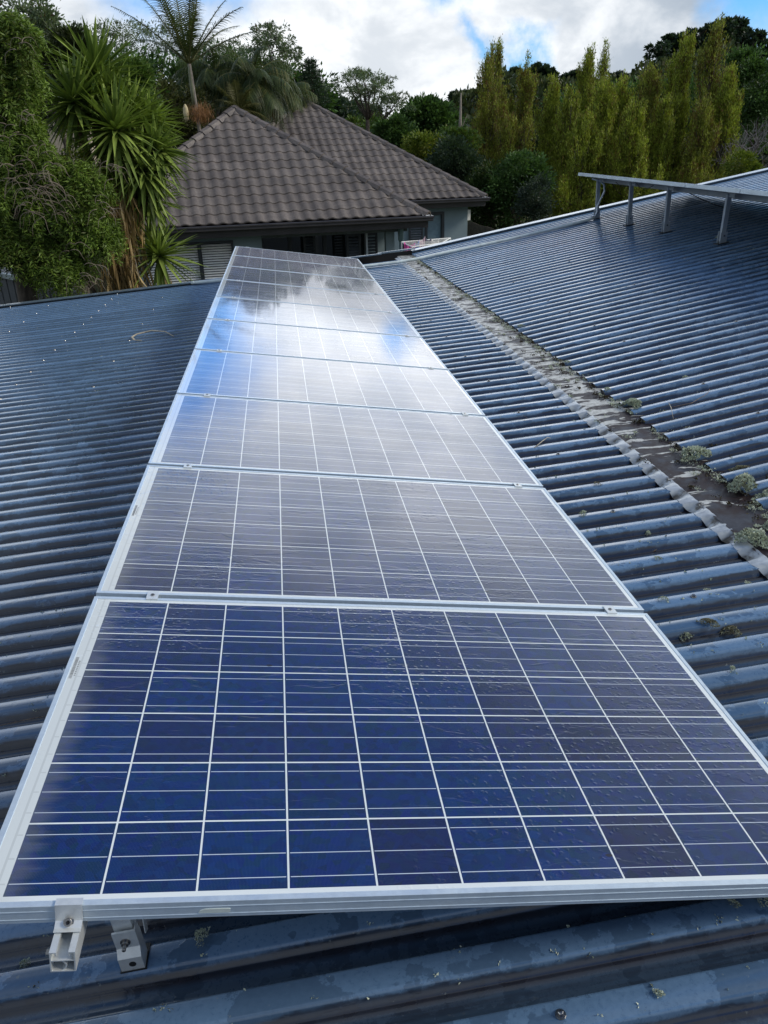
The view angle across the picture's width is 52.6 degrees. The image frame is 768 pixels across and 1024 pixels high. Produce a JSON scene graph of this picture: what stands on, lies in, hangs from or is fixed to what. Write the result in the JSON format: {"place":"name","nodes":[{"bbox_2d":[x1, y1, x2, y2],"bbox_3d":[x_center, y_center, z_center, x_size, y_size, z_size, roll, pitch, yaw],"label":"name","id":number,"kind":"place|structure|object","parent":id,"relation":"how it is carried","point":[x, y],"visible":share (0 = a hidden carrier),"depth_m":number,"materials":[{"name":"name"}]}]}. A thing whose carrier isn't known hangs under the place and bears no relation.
{"place":"outdoors","nodes":[
{"label":"outdoors","id":0,"kind":"place"},
{"bbox_2d":[0,267,84,304],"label":"garden shed","id":1,"kind":"structure","parent":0,"point":[8,293],"depth_m":13.52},
{"bbox_2d":[0,0,767,113],"label":"sky","id":2,"kind":"structure","parent":0,"point":[434,46],"materials":[{"name":"white"}]},
{"bbox_2d":[50,86,767,292],"bbox_3d":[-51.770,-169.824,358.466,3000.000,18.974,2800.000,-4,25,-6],"label":"ground","id":3,"kind":"structure","parent":0,"point":[96,288],"depth_m":38.67,"materials":[{"name":"green plant"}]},
{"bbox_2d":[0,0,70,71],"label":"eucalyptus tree","id":4,"kind":"object","parent":3,"relation":"on","point":[45,14],"visible":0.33,"depth_m":24.21,"materials":[{"name":"green plant"}]},
{"bbox_2d":[29,20,99,293],"bbox_3d":[-6.466,-6.191,16.212,2.202,6.935,1.941,6,26,15],"label":"broadleaf tree","id":5,"kind":"object","parent":3,"relation":"on","point":[63,33],"visible":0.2,"depth_m":14.76,"materials":[{"name":"green plant"}]},
{"bbox_2d":[0,6,130,301],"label":"weeping tree","id":6,"kind":"object","parent":3,"relation":"on","point":[43,214],"visible":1,"depth_m":10.86,"materials":[{"name":"green plant"}]},
{"bbox_2d":[38,75,96,178],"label":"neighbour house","id":7,"kind":"structure","parent":3,"relation":"on","point":[57,142],"depth_m":34.31,"materials":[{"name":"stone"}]},
{"bbox_2d":[61,137,96,292],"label":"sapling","id":8,"kind":"object","parent":3,"relation":"on","point":[75,156],"visible":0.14,"depth_m":11.51,"materials":[{"name":"green plant"}]},
{"bbox_2d":[62,18,153,51],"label":"eucalyptus tree","id":9,"kind":"object","parent":3,"relation":"on","point":[112,33],"visible":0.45,"depth_m":51.29,"materials":[{"name":"green plant"}]},
{"bbox_2d":[34,15,199,296],"bbox_3d":[-4.125,-4.408,12.631,2.552,6.365,2.350,8,26,19],"label":"giant yucca","id":10,"kind":"object","parent":3,"relation":"on","point":[103,104],"visible":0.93,"depth_m":11.67,"materials":[{"name":"green plant"}]},
{"bbox_2d":[111,51,169,147],"bbox_3d":[-6.544,-7.845,19.891,2.476,6.800,2.370,17,31,35],"label":"leafy shrub","id":11,"kind":"object","parent":3,"relation":"on","point":[138,61],"visible":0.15,"depth_m":18.45,"materials":[{"name":"green plant"}]},
{"bbox_2d":[118,16,183,83],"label":"eucalyptus tree","id":12,"kind":"object","parent":3,"relation":"on","point":[151,35],"visible":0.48,"depth_m":48.42,"materials":[{"name":"green plant"}]},
{"bbox_2d":[122,217,212,288],"bbox_3d":[-3.591,-3.147,13.152,1.626,3.615,1.711,-4,25,-6],"label":"young yucca","id":13,"kind":"object","parent":3,"relation":"on","point":[156,252],"visible":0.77,"depth_m":12.53,"materials":[{"name":"green plant"}]},
{"bbox_2d":[151,75,215,147],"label":"broadleaf tree","id":14,"kind":"object","parent":3,"relation":"on","point":[179,100],"visible":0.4,"depth_m":24.95,"materials":[{"name":"green plant"}]},
{"bbox_2d":[111,0,277,130],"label":"feather palm","id":15,"kind":"object","parent":3,"relation":"on","point":[185,48],"visible":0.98,"depth_m":22.66,"materials":[{"name":"green plant"}]},
{"bbox_2d":[172,46,243,116],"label":"queen palm","id":16,"kind":"object","parent":3,"relation":"on","point":[203,77],"visible":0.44,"depth_m":27.00,"materials":[{"name":"green plant"}]},
{"bbox_2d":[106,33,342,125],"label":"broadleaf tree","id":17,"kind":"object","parent":3,"relation":"on","point":[161,62],"visible":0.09,"depth_m":44.08,"materials":[{"name":"green plant"}]},
{"bbox_2d":[200,36,261,56],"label":"eucalyptus tree","id":18,"kind":"object","parent":3,"relation":"on","point":[233,48],"visible":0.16,"depth_m":47.42,"materials":[{"name":"green plant"}]},
{"bbox_2d":[213,80,269,120],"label":"date palm","id":19,"kind":"object","parent":3,"relation":"on","point":[236,94],"visible":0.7,"depth_m":25.59,"materials":[{"name":"green plant"}]},
{"bbox_2d":[202,45,302,133],"bbox_3d":[-4.460,-12.316,28.056,3.439,7.739,3.265,-4,25,-6],"label":"queen palm","id":20,"kind":"object","parent":3,"relation":"on","point":[266,85],"visible":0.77,"depth_m":26.36,"materials":[{"name":"green plant"}]},
{"bbox_2d":[234,19,304,120],"bbox_3d":[-5.719,-19.856,41.097,3.668,10.729,2.860,-4,25,-6],"label":"eucalyptus tree","id":21,"kind":"object","parent":3,"relation":"on","point":[262,40],"visible":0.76,"depth_m":39.20,"materials":[{"name":"green plant"}]},
{"bbox_2d":[262,72,318,121],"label":"queen palm","id":22,"kind":"object","parent":3,"relation":"on","point":[306,85],"visible":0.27,"depth_m":29.41,"materials":[{"name":"green plant"}]},
{"bbox_2d":[106,97,490,286],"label":"tiled house","id":23,"kind":"structure","parent":3,"relation":"on","point":[318,180],"depth_m":21.04,"materials":[{"name":"tile"}]},
{"bbox_2d":[145,240,233,286],"bbox_3d":[-5.029,-6.360,20.216,2.290,1.250,0.165,-8,26,-13],"label":"garage door","id":24,"kind":"structure","parent":23,"relation":"in","point":[216,255],"depth_m":20.22,"materials":[{"name":"metal"}]},
{"bbox_2d":[261,233,363,255],"bbox_3d":[-1.976,-6.924,22.637,3.100,2.380,0.080,-8,26,-13],"label":"sliding door","id":25,"kind":"structure","parent":23,"relation":"in","point":[324,236],"depth_m":22.26,"materials":[{"name":"black glass"}]},
{"bbox_2d":[425,212,443,242],"bbox_3d":[1.829,-10.154,28.316,0.740,1.460,0.100,-8,26,-13],"label":"window","id":26,"kind":"structure","parent":23,"relation":"in","point":[435,229],"depth_m":28.25,"materials":[{"name":"grey glass"}]},
{"bbox_2d":[296,56,331,105],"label":"norfolk pine","id":27,"kind":"object","parent":3,"relation":"on","point":[310,77],"visible":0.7,"depth_m":38.26,"materials":[{"name":"green plant"}]},
{"bbox_2d":[323,96,363,123],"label":"broadleaf tree","id":28,"kind":"object","parent":3,"relation":"on","point":[343,110],"visible":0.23,"depth_m":48.49,"materials":[{"name":"green plant"}]},
{"bbox_2d":[322,66,416,131],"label":"open pine","id":29,"kind":"object","parent":3,"relation":"on","point":[366,92],"visible":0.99,"depth_m":42.17,"materials":[{"name":"green plant"}]},
{"bbox_2d":[345,112,417,133],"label":"broadleaf tree","id":30,"kind":"object","parent":3,"relation":"on","point":[354,119],"visible":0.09,"depth_m":44.72,"materials":[{"name":"green plant"}]},
{"bbox_2d":[0,168,767,1023],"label":"metal roofed house","id":31,"kind":"structure","parent":3,"relation":"on","point":[78,438],"depth_m":3.43,"materials":[{"name":"paint"}]},
{"bbox_2d":[110,919,150,973],"bbox_3d":[-0.530,0.805,1.564,0.061,0.294,0.068,-8,25,-4],"label":"support leg","id":32,"kind":"object","parent":31,"relation":"on","point":[132,948],"visible":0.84,"depth_m":1.59,"materials":[{"name":"metal"}]},
{"bbox_2d":[45,266,242,971],"bbox_3d":[-1.183,-1.406,5.849,0.050,0.090,10.206,3,24,-9],"label":"mounting rail","id":33,"kind":"object","parent":31,"relation":"attached to","point":[63,952],"visible":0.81,"depth_m":1.29,"materials":[{"name":"metal"}]},
{"bbox_2d":[232,246,365,268],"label":"solar panel","id":34,"kind":"object","parent":33,"relation":"on","point":[294,256],"visible":0.85,"depth_m":10.03,"materials":[{"name":"glass"}]},
{"bbox_2d":[228,255,375,280],"bbox_3d":[-0.975,-2.861,9.145,1.652,0.038,0.994,3,24,-9],"label":"solar panel","id":35,"kind":"object","parent":33,"relation":"on","point":[296,267],"visible":0.85,"depth_m":9.11,"materials":[{"name":"glass"}]},
{"bbox_2d":[216,279,401,312],"bbox_3d":[-0.713,-2.022,7.322,1.652,0.038,0.994,3,24,-9],"label":"solar panel","id":36,"kind":"object","parent":33,"relation":"on","point":[301,295],"visible":0.81,"depth_m":7.27,"materials":[{"name":"glass"}]},
{"bbox_2d":[207,296,420,336],"bbox_3d":[-0.583,-1.602,6.410,1.652,0.038,0.994,3,24,-9],"label":"solar panel","id":37,"kind":"object","parent":33,"relation":"attached to","point":[294,314],"visible":0.81,"depth_m":6.35,"materials":[{"name":"glass"}]},
{"bbox_2d":[194,318,447,369],"bbox_3d":[-0.452,-1.182,5.499,1.652,0.038,0.994,3,24,-9],"label":"solar panel","id":38,"kind":"object","parent":33,"relation":"attached to","point":[294,341],"visible":0.81,"depth_m":5.43,"materials":[{"name":"glass"}]},
{"bbox_2d":[176,349,484,415],"bbox_3d":[-0.321,-0.762,4.588,1.652,0.038,0.994,3,24,-9],"label":"solar panel","id":39,"kind":"object","parent":33,"relation":"attached to","point":[275,378],"visible":0.83,"depth_m":4.51,"materials":[{"name":"glass"}]},
{"bbox_2d":[148,394,542,487],"bbox_3d":[-0.190,-0.342,3.676,1.652,0.038,0.994,3,24,-9],"label":"solar panel","id":40,"kind":"object","parent":33,"relation":"attached to","point":[210,432],"visible":0.85,"depth_m":3.58,"materials":[{"name":"glass"}]},
{"bbox_2d":[96,465,643,612],"bbox_3d":[-0.060,0.078,2.765,1.652,0.038,0.994,3,24,-9],"label":"solar panel","id":41,"kind":"object","parent":33,"relation":"on","point":[211,534],"visible":0.94,"depth_m":2.64,"materials":[{"name":"glass"}]},
{"bbox_2d":[0,596,767,923],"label":"solar panel","id":42,"kind":"object","parent":33,"relation":"on","point":[202,758],"visible":1,"depth_m":1.67,"materials":[{"name":"glass"}]},
{"bbox_2d":[194,927,209,948],"bbox_3d":[-0.385,0.900,1.647,0.034,0.013,0.046,-7,25,-11],"label":"lichen","id":43,"kind":"object","parent":31,"relation":"on","point":[200,931],"visible":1,"depth_m":1.65},
{"bbox_2d":[0,216,767,1018],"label":"lichen crumbs","id":44,"kind":"object","parent":31,"relation":"on","point":[618,564],"visible":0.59,"depth_m":2.52,"materials":[{"name":"grey plant"}]},
{"bbox_2d":[191,178,604,283],"bbox_3d":[0.172,-3.688,10.251,5.582,1.181,0.345,-3,25,-3],"label":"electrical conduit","id":45,"kind":"object","parent":31,"relation":"on","point":[453,250],"visible":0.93,"depth_m":10.27,"materials":[{"name":"grey metal"}]},
{"bbox_2d":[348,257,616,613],"bbox_3d":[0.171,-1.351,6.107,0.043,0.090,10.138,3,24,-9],"label":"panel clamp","id":46,"kind":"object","parent":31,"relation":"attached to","point":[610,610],"visible":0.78,"depth_m":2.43,"materials":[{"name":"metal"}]},
{"bbox_2d":[222,266,386,294],"bbox_3d":[-0.844,-2.442,8.233,1.652,0.038,0.994,3,24,-9],"label":"solar panel","id":47,"kind":"object","parent":46,"relation":"attached to","point":[300,279],"visible":0.79,"depth_m":8.19,"materials":[{"name":"glass"}]},
{"bbox_2d":[409,256,767,529],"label":"lichen debris","id":48,"kind":"object","parent":31,"relation":"on","point":[611,403],"visible":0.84,"depth_m":4.83,"materials":[{"name":"plant"}]},
{"bbox_2d":[593,178,601,219],"bbox_3d":[2.871,-4.184,10.373,0.115,0.524,0.160,-4,25,-6],"label":"support leg","id":49,"kind":"object","parent":31,"relation":"on","point":[598,183],"visible":0.89,"depth_m":10.38,"materials":[{"name":"grey metal"}]},
{"bbox_2d":[623,181,635,225],"bbox_3d":[3.008,-3.738,9.421,0.115,0.511,0.160,-4,25,-6],"label":"support leg","id":50,"kind":"object","parent":31,"relation":"on","point":[629,218],"visible":0.95,"depth_m":9.45,"materials":[{"name":"grey metal"}]},
{"bbox_2d":[621,398,641,408],"bbox_3d":[1.399,-0.610,4.329,0.097,0.045,0.147,-10,26,-18],"label":"lichen","id":51,"kind":"object","parent":31,"relation":"on","point":[634,401],"visible":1,"depth_m":4.31},
{"bbox_2d":[658,185,674,233],"bbox_3d":[3.136,-3.322,8.532,0.115,0.499,0.170,-4,25,-6],"label":"support leg","id":52,"kind":"object","parent":31,"relation":"on","point":[666,224],"visible":0.95,"depth_m":8.56,"materials":[{"name":"grey metal"}]},
{"bbox_2d":[602,179,767,202],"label":"mounting rail","id":53,"kind":"object","parent":31,"relation":"attached to","point":[718,194],"visible":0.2,"depth_m":8.07,"materials":[{"name":"metal"}]},
{"bbox_2d":[578,173,620,180],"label":"solar panel","id":54,"kind":"object","parent":53,"relation":"on","point":[593,175],"visible":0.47,"depth_m":9.99,"materials":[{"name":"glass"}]},
{"bbox_2d":[642,179,701,189],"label":"solar panel","id":55,"kind":"object","parent":53,"relation":"on","point":[668,183],"visible":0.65,"depth_m":8.17,"materials":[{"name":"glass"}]},
{"bbox_2d":[685,183,764,196],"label":"solar panel","id":56,"kind":"object","parent":53,"relation":"on","point":[717,188],"visible":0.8,"depth_m":7.25,"materials":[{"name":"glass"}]},
{"bbox_2d":[740,189,767,196],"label":"solar panel","id":57,"kind":"object","parent":53,"relation":"on","point":[755,192],"visible":1,"depth_m":6.62,"materials":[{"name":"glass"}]},
{"bbox_2d":[680,445,711,461],"bbox_3d":[1.458,-0.277,3.626,0.140,0.057,0.166,7,26,18],"label":"lichen","id":58,"kind":"object","parent":31,"relation":"on","point":[700,450],"visible":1,"depth_m":3.60},
{"bbox_2d":[673,191,765,202],"bbox_3d":[4.368,-3.154,7.964,0.040,0.152,6.120,3,24,-9],"label":"mounting rail","id":59,"kind":"object","parent":31,"relation":"attached to","point":[722,197],"visible":0.03,"depth_m":9.46,"materials":[{"name":"metal"}]},
{"bbox_2d":[607,175,656,184],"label":"solar panel","id":60,"kind":"object","parent":59,"relation":"on","point":[638,180],"visible":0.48,"depth_m":9.07,"materials":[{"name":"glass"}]},
{"bbox_2d":[713,192,735,244],"bbox_3d":[3.294,-2.810,7.437,0.115,0.484,0.208,-4,25,-6],"label":"support leg","id":61,"kind":"object","parent":31,"relation":"on","point":[722,236],"visible":0.95,"depth_m":7.47,"materials":[{"name":"grey metal"}]},
{"bbox_2d":[720,625,741,637],"bbox_3d":[1.107,0.372,2.467,0.063,0.024,0.073,17,31,34],"label":"lichen","id":62,"kind":"object","parent":31,"relation":"on","point":[737,630],"visible":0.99,"depth_m":2.46},
{"bbox_2d":[726,472,758,491],"bbox_3d":[1.533,-0.130,3.288,0.188,0.061,0.116,-21,31,-36],"label":"lichen","id":63,"kind":"object","parent":31,"relation":"on","point":[743,478],"visible":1,"depth_m":3.26},
{"bbox_2d":[733,527,767,548],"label":"lichen","id":64,"kind":"object","parent":31,"relation":"on","point":[751,533],"visible":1,"depth_m":2.88},
{"bbox_2d":[369,111,418,148],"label":"broadleaf tree","id":65,"kind":"object","parent":3,"relation":"on","point":[393,128],"visible":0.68,"depth_m":39.45,"materials":[{"name":"green plant"}]},
{"bbox_2d":[400,128,447,162],"bbox_3d":[2.049,-16.410,39.383,2.831,5.497,2.614,10,27,24],"label":"leafy shrub","id":66,"kind":"object","parent":3,"relation":"on","point":[418,144],"visible":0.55,"depth_m":38.11,"materials":[{"name":"green plant"}]},
{"bbox_2d":[389,92,466,148],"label":"broadleaf tree","id":67,"kind":"object","parent":3,"relation":"on","point":[433,112],"visible":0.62,"depth_m":55.25,"materials":[{"name":"green plant"}]},
{"bbox_2d":[120,38,767,180],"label":"hillside woodland","id":68,"kind":"object","parent":3,"relation":"on","point":[468,96],"visible":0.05,"depth_m":114.33,"materials":[{"name":"green plant"}]},
{"bbox_2d":[423,131,483,181],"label":"broadleaf tree","id":69,"kind":"object","parent":3,"relation":"on","point":[458,157],"visible":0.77,"depth_m":34.88,"materials":[{"name":"green plant"}]},
{"bbox_2d":[436,119,485,151],"bbox_3d":[3.884,-17.148,40.415,2.661,5.863,1.952,-4,25,-6],"label":"leafy shrub","id":70,"kind":"object","parent":3,"relation":"on","point":[471,135],"visible":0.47,"depth_m":39.22,"materials":[{"name":"green plant"}]},
{"bbox_2d":[467,222,494,236],"bbox_3d":[3.790,-10.297,30.359,0.098,1.730,3.851,-5,25,-8],"label":"board fence","id":71,"kind":"object","parent":3,"relation":"on","point":[474,228],"visible":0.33,"depth_m":30.70,"materials":[{"name":"brown wood"}]},
{"bbox_2d":[463,154,520,229],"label":"broadleaf tree","id":72,"kind":"object","parent":3,"relation":"on","point":[479,181],"visible":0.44,"depth_m":33.90,"materials":[{"name":"green plant"}]},
{"bbox_2d":[470,43,517,224],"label":"poplar tree","id":73,"kind":"object","parent":3,"relation":"on","point":[486,119],"visible":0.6,"depth_m":41.62,"materials":[{"name":"green plant"}]},
{"bbox_2d":[489,33,510,226],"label":"poplar tree","id":74,"kind":"object","parent":3,"relation":"on","point":[499,47],"visible":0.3,"depth_m":42.35,"materials":[{"name":"green plant"}]},
{"bbox_2d":[489,112,527,227],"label":"poplar tree","id":75,"kind":"object","parent":3,"relation":"on","point":[508,140],"visible":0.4,"depth_m":39.56,"materials":[{"name":"green plant"}]},
{"bbox_2d":[481,147,556,226],"bbox_3d":[5.702,-13.309,33.675,3.518,4.591,2.899,-4,25,-6],"label":"broadleaf tree","id":76,"kind":"object","parent":3,"relation":"on","point":[521,166],"visible":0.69,"depth_m":32.78,"materials":[{"name":"green plant"}]},
{"bbox_2d":[506,49,539,223],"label":"poplar tree","id":77,"kind":"object","parent":3,"relation":"on","point":[526,94],"visible":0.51,"depth_m":41.80,"materials":[{"name":"green plant"}]},
{"bbox_2d":[511,170,561,222],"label":"broadleaf tree","id":78,"kind":"object","parent":3,"relation":"on","point":[535,204],"visible":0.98,"depth_m":31.44,"materials":[{"name":"green plant"}]},
{"bbox_2d":[522,73,561,217],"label":"poplar tree","id":79,"kind":"object","parent":3,"relation":"on","point":[552,98],"visible":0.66,"depth_m":40.43,"materials":[{"name":"green plant"}]},
{"bbox_2d":[544,81,583,217],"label":"poplar tree","id":80,"kind":"object","parent":3,"relation":"on","point":[570,109],"visible":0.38,"depth_m":38.90,"materials":[{"name":"green plant"}]},
{"bbox_2d":[549,105,611,216],"bbox_3d":[9.327,-15.953,36.897,3.343,6.178,3.201,-4,25,-6],"label":"poplar tree","id":81,"kind":"object","parent":3,"relation":"on","point":[583,143],"visible":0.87,"depth_m":36.16,"materials":[{"name":"green plant"}]},
{"bbox_2d":[575,42,598,200],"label":"poplar tree","id":82,"kind":"object","parent":3,"relation":"on","point":[585,86],"visible":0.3,"depth_m":38.93,"materials":[{"name":"green plant"}]},
{"bbox_2d":[584,73,620,208],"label":"poplar tree","id":83,"kind":"object","parent":3,"relation":"on","point":[604,100],"visible":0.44,"depth_m":36.81,"materials":[{"name":"green plant"}]},
{"bbox_2d":[594,38,610,113],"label":"poplar tree","id":84,"kind":"object","parent":3,"relation":"on","point":[602,67],"visible":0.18,"depth_m":42.55,"materials":[{"name":"green plant"}]},
{"bbox_2d":[608,69,635,202],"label":"poplar tree","id":85,"kind":"object","parent":3,"relation":"on","point":[624,95],"visible":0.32,"depth_m":37.61,"materials":[{"name":"green plant"}]},
{"bbox_2d":[533,69,711,135],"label":"broadleaf tree","id":86,"kind":"object","parent":3,"relation":"on","point":[691,88],"visible":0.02,"depth_m":53.16,"materials":[{"name":"green plant"}]},
{"bbox_2d":[600,93,667,203],"bbox_3d":[11.603,-15.982,36.451,2.838,6.492,3.328,-4,25,-6],"label":"poplar tree","id":87,"kind":"object","parent":3,"relation":"on","point":[632,150],"visible":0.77,"depth_m":35.85,"materials":[{"name":"green plant"}]},
{"bbox_2d":[622,61,664,197],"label":"poplar tree","id":88,"kind":"object","parent":3,"relation":"on","point":[649,86],"visible":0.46,"depth_m":38.59,"materials":[{"name":"green plant"}]},
{"bbox_2d":[638,92,677,196],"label":"poplar tree","id":89,"kind":"object","parent":3,"relation":"on","point":[660,142],"visible":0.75,"depth_m":36.75,"materials":[{"name":"green plant"}]},
{"bbox_2d":[642,39,674,69],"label":"hilltop pine","id":90,"kind":"object","parent":3,"relation":"on","point":[659,50],"visible":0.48,"depth_m":127.25,"materials":[{"name":"green plant"}]},
{"bbox_2d":[660,32,682,60],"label":"hilltop pine","id":91,"kind":"object","parent":3,"relation":"on","point":[672,37],"visible":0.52,"depth_m":129.45,"materials":[{"name":"green plant"}]},
{"bbox_2d":[660,27,698,181],"bbox_3d":[14.819,-18.774,38.855,2.614,9.364,2.026,-4,25,-6],"label":"poplar tree","id":92,"kind":"object","parent":3,"relation":"on","point":[679,80],"visible":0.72,"depth_m":37.94,"materials":[{"name":"green plant"}]},
{"bbox_2d":[681,23,712,51],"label":"hilltop pine","id":93,"kind":"object","parent":3,"relation":"on","point":[701,36],"visible":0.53,"depth_m":126.64,"materials":[{"name":"green plant"}]},
{"bbox_2d":[673,91,732,183],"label":"poplar tree","id":94,"kind":"object","parent":3,"relation":"on","point":[696,161],"visible":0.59,"depth_m":36.17,"materials":[{"name":"green plant"}]},
{"bbox_2d":[674,11,736,182],"bbox_3d":[15.690,-18.767,38.169,2.392,9.886,2.685,-4,25,-6],"label":"poplar tree","id":95,"kind":"object","parent":3,"relation":"on","point":[711,53],"visible":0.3,"depth_m":36.78,"materials":[{"name":"green plant"}]},
{"bbox_2d":[704,60,744,179],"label":"poplar tree","id":96,"kind":"object","parent":3,"relation":"on","point":[728,101],"visible":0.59,"depth_m":36.64,"materials":[{"name":"green plant"}]},
{"bbox_2d":[715,16,742,43],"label":"hilltop pine","id":97,"kind":"object","parent":3,"relation":"on","point":[729,28],"visible":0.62,"depth_m":126.16,"materials":[{"name":"green plant"}]},
{"bbox_2d":[722,15,750,45],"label":"hilltop pine","id":98,"kind":"object","parent":3,"relation":"on","point":[742,27],"visible":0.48,"depth_m":129.74,"materials":[{"name":"green plant"}]},
{"bbox_2d":[711,117,767,176],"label":"bare tree","id":99,"kind":"object","parent":3,"relation":"on","point":[756,143],"visible":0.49,"depth_m":36.23,"materials":[{"name":"grey plant"}]},
{"bbox_2d":[720,147,763,176],"bbox_3d":[15.356,-13.489,33.725,2.023,4.364,1.783,-4,25,-6],"label":"leafy shrub","id":100,"kind":"object","parent":3,"relation":"on","point":[750,164],"visible":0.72,"depth_m":32.83,"materials":[{"name":"green plant"}]},
{"bbox_2d":[719,42,767,160],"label":"broadleaf tree","id":101,"kind":"object","parent":3,"relation":"on","point":[755,106],"visible":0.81,"depth_m":55.62,"materials":[{"name":"green plant"}]},
{"bbox_2d":[741,27,767,56],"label":"hilltop pine","id":102,"kind":"object","parent":3,"relation":"on","point":[756,35],"visible":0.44,"depth_m":127.25,"materials":[{"name":"green plant"}]},
{"bbox_2d":[755,37,767,59],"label":"hilltop pine","id":103,"kind":"object","parent":3,"relation":"on","point":[765,42],"visible":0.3,"depth_m":132.10,"materials":[{"name":"green plant"}]},
{"bbox_2d":[401,238,450,251],"bbox_3d":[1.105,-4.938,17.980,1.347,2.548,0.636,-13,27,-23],"label":"drying rack","id":104,"kind":"object","parent":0,"point":[424,244],"visible":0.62,"depth_m":17.48,"materials":[{"name":"white metal"}]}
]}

